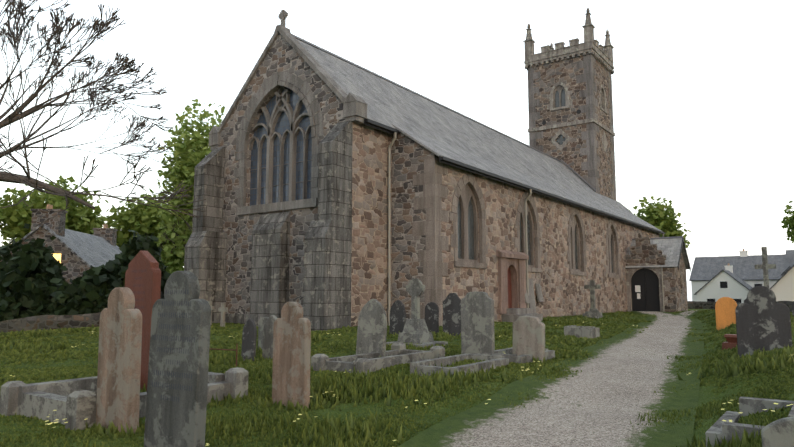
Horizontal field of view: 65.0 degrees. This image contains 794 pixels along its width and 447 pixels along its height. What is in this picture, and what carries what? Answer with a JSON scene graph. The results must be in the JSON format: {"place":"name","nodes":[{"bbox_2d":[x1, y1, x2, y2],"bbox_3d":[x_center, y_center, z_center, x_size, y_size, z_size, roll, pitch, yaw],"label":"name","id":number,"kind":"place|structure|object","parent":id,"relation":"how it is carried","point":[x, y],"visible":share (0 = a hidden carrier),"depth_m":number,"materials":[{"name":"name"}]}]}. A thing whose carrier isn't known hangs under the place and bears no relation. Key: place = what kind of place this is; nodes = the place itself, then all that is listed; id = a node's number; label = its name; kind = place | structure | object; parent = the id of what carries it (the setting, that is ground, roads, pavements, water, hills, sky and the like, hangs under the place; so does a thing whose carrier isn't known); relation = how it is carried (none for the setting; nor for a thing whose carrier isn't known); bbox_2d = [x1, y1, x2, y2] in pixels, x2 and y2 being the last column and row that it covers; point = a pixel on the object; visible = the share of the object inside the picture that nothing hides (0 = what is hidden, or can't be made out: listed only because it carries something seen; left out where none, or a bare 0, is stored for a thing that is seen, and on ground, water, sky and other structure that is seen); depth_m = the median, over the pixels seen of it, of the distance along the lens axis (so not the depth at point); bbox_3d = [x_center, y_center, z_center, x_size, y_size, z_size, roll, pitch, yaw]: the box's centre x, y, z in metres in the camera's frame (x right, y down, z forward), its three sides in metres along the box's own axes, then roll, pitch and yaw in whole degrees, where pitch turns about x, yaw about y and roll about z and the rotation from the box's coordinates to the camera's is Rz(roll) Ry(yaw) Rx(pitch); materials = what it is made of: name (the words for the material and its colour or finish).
{"place":"outdoors","nodes":[
{"label":"outdoors","id":0,"kind":"place"},
{"bbox_2d":[219,33,434,319],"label":"church walls","id":1,"kind":"structure","parent":0,"point":[282,55],"depth_m":22.28,"materials":[{"name":"stone"}]},
{"bbox_2d":[184,120,352,330],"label":"buttresses","id":2,"kind":"structure","parent":1,"relation":"attached to","point":[327,270],"depth_m":21.55,"materials":[{"name":"grey stone"}]},
{"bbox_2d":[0,309,793,446],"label":"ground","id":3,"kind":"structure","parent":0,"point":[703,396],"depth_m":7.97,"materials":[{"name":"green plant"}]},
{"bbox_2d":[0,312,100,332],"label":"field wall","id":4,"kind":"structure","parent":3,"relation":"on","point":[46,322],"depth_m":24.90,"materials":[{"name":"grey stone"}]},
{"bbox_2d":[0,209,117,284],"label":"cottage walls","id":5,"kind":"structure","parent":3,"relation":"on","point":[75,265],"depth_m":34.64,"materials":[{"name":"stone"}]},
{"bbox_2d":[9,223,120,268],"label":"cottage roof","id":6,"kind":"structure","parent":5,"relation":"on","point":[88,250],"depth_m":37.22,"materials":[{"name":"grey stone"}]},
{"bbox_2d":[46,204,107,262],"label":"cottage windows","id":7,"kind":"structure","parent":5,"relation":"in","point":[57,257],"depth_m":35.12,"materials":[{"name":"yellow glass"}]},
{"bbox_2d":[0,175,124,246],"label":"tree leaves","id":8,"kind":"object","parent":3,"relation":"on","point":[82,218],"depth_m":49.59,"materials":[{"name":"green plant"}]},
{"bbox_2d":[0,223,170,327],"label":"hedge","id":9,"kind":"object","parent":3,"relation":"on","point":[32,279],"depth_m":26.37,"materials":[{"name":"green plant"}]},
{"bbox_2d":[0,0,205,230],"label":"bare tree","id":10,"kind":"object","parent":3,"relation":"on","point":[10,177],"visible":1,"depth_m":15.98,"materials":[{"name":"brown plant"}]},
{"bbox_2d":[102,188,192,273],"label":"tree leaves","id":11,"kind":"object","parent":3,"relation":"on","point":[140,218],"depth_m":53.10,"materials":[{"name":"green plant"}]},
{"bbox_2d":[155,99,224,263],"bbox_3d":[-11.351,-0.714,35.925,4.878,13.258,5.527,-5,-8,35],"label":"tree","id":12,"kind":"object","parent":3,"relation":"on","point":[191,151],"depth_m":34.87,"materials":[{"name":"green plant"}]},
{"bbox_2d":[209,344,237,365],"bbox_3d":[-3.297,2.496,11.654,0.928,0.536,0.028,-5,-8,35],"label":"iron rail","id":13,"kind":"object","parent":3,"relation":"on","point":[236,350],"visible":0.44,"depth_m":11.44,"materials":[{"name":"brown"}]},
{"bbox_2d":[0,247,793,446],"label":"gravestones","id":14,"kind":"object","parent":3,"relation":"on","point":[153,342],"visible":0.92,"depth_m":8.11,"materials":[{"name":"grey stone"}]},
{"bbox_2d":[0,315,793,446],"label":"grass tufts","id":15,"kind":"object","parent":3,"relation":"on","point":[379,385],"visible":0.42,"depth_m":8.89,"materials":[{"name":"green plant"}]},
{"bbox_2d":[9,321,793,445],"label":"flowers","id":16,"kind":"object","parent":3,"relation":"on","point":[415,400],"visible":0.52,"depth_m":6.75,"materials":[{"name":"yellow"}]},
{"bbox_2d":[250,34,690,325],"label":"church fittings","id":17,"kind":"object","parent":3,"relation":"on","point":[645,289],"visible":0.77,"depth_m":30.14,"materials":[{"name":"grey metal"}]},
{"bbox_2d":[529,52,614,199],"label":"tower walls","id":18,"kind":"structure","parent":3,"relation":"on","point":[565,71],"depth_m":46.85,"materials":[{"name":"brown stone"}]},
{"bbox_2d":[523,8,614,151],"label":"tower dressings","id":19,"kind":"structure","parent":18,"relation":"attached to","point":[602,55],"depth_m":47.18,"materials":[{"name":"grey stone"}]},
{"bbox_2d":[527,54,615,200],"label":"tower quoins","id":20,"kind":"object","parent":18,"relation":"attached to","point":[593,158],"visible":0.44,"depth_m":45.97,"materials":[{"name":"grey stone"}]},
{"bbox_2d":[625,239,687,311],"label":"porch walls","id":21,"kind":"structure","parent":3,"relation":"on","point":[644,252],"depth_m":38.86,"materials":[{"name":"brown stone"}]},
{"bbox_2d":[625,237,669,311],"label":"porch dressings","id":22,"kind":"structure","parent":21,"relation":"attached to","point":[666,285],"depth_m":38.81,"materials":[{"name":"grey stone"}]},
{"bbox_2d":[625,238,688,268],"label":"porch roof","id":23,"kind":"structure","parent":21,"relation":"on","point":[670,247],"depth_m":39.23,"materials":[{"name":"grey stone"}]},
{"bbox_2d":[627,196,690,247],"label":"tree","id":24,"kind":"object","parent":3,"relation":"on","point":[658,214],"visible":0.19,"depth_m":62.67,"materials":[{"name":"green plant"}]},
{"bbox_2d":[665,310,703,317],"bbox_3d":[25.071,6.015,42.011,29.873,0.675,2.890,5,-8,-40],"label":"path branch","id":25,"kind":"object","parent":3,"relation":"on","point":[686,314],"visible":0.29,"depth_m":34.69,"materials":[{"name":"grey gravel"}]},
{"bbox_2d":[697,266,748,302],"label":"white house walls","id":26,"kind":"structure","parent":3,"relation":"on","point":[712,289],"depth_m":76.45,"materials":[{"name":"white paint"}]},
{"bbox_2d":[694,269,752,294],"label":"gable roof","id":27,"kind":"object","parent":26,"relation":"on","point":[740,280],"visible":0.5,"depth_m":77.14,"materials":[{"name":"stone"}]},
{"bbox_2d":[707,263,741,302],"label":"windows","id":28,"kind":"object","parent":26,"relation":"attached to","point":[723,284],"visible":0.5,"depth_m":76.29,"materials":[{"name":"grey glass"}]},
{"bbox_2d":[691,251,777,300],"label":"white house walls","id":29,"kind":"structure","parent":3,"relation":"on","point":[696,286],"depth_m":85.13,"materials":[{"name":"white paint"}]},
{"bbox_2d":[689,254,785,280],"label":"house roof","id":30,"kind":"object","parent":29,"relation":"on","point":[706,268],"visible":0.67,"depth_m":85.13,"materials":[{"name":"stone"}]},
{"bbox_2d":[688,301,793,311],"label":"yard wall","id":31,"kind":"structure","parent":3,"relation":"on","point":[700,305],"depth_m":68.81,"materials":[{"name":"grey stone"}]},
{"bbox_2d":[771,267,793,300],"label":"white house walls","id":32,"kind":"structure","parent":3,"relation":"on","point":[782,289],"depth_m":65.77,"materials":[{"name":"white paint"}]},
{"bbox_2d":[770,265,793,288],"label":"bargeboard","id":33,"kind":"object","parent":32,"relation":"on","point":[783,275],"visible":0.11,"depth_m":65.80,"materials":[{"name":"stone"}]},
{"bbox_2d":[780,201,793,242],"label":"tree","id":34,"kind":"object","parent":3,"relation":"on","point":[787,221],"visible":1,"depth_m":59.53,"materials":[{"name":"green plant"}]},
{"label":"white house walls","id":35,"kind":"object","parent":3,"relation":"on","visible":0},
{"bbox_2d":[785,250,793,269],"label":"house roof","id":36,"kind":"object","parent":35,"relation":"on","point":[789,259],"visible":0.6,"depth_m":71.33,"materials":[{"name":"stone"}]},
{"bbox_2d":[0,0,793,300],"label":"sky","id":37,"kind":"structure","parent":0,"point":[703,90],"materials":[{"name":"white"}]},
{"bbox_2d":[351,122,657,326],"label":"church walls","id":38,"kind":"structure","parent":0,"point":[565,292],"depth_m":24.68,"materials":[{"name":"brown stone"}]},
{"bbox_2d":[209,10,659,325],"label":"church dressings","id":39,"kind":"structure","parent":38,"relation":"attached to","point":[354,108],"depth_m":23.19,"materials":[{"name":"grey stone"}]},
{"bbox_2d":[250,88,612,272],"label":"church windows","id":40,"kind":"structure","parent":39,"relation":"in","point":[282,125],"depth_m":23.23,"materials":[{"name":"grey glass"}]},
{"bbox_2d":[297,39,662,231],"bbox_3d":[5.763,-3.078,37.132,11.220,5.153,34.370,-5,-8,35],"label":"church roof","id":41,"kind":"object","parent":38,"relation":"on","point":[437,129],"visible":0.38,"depth_m":28.56,"materials":[{"name":"grey stone"}]},
{"bbox_2d":[398,311,703,446],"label":"path","id":42,"kind":"structure","parent":0,"point":[606,397],"depth_m":8.16,"materials":[{"name":"grey gravel"}]}
]}

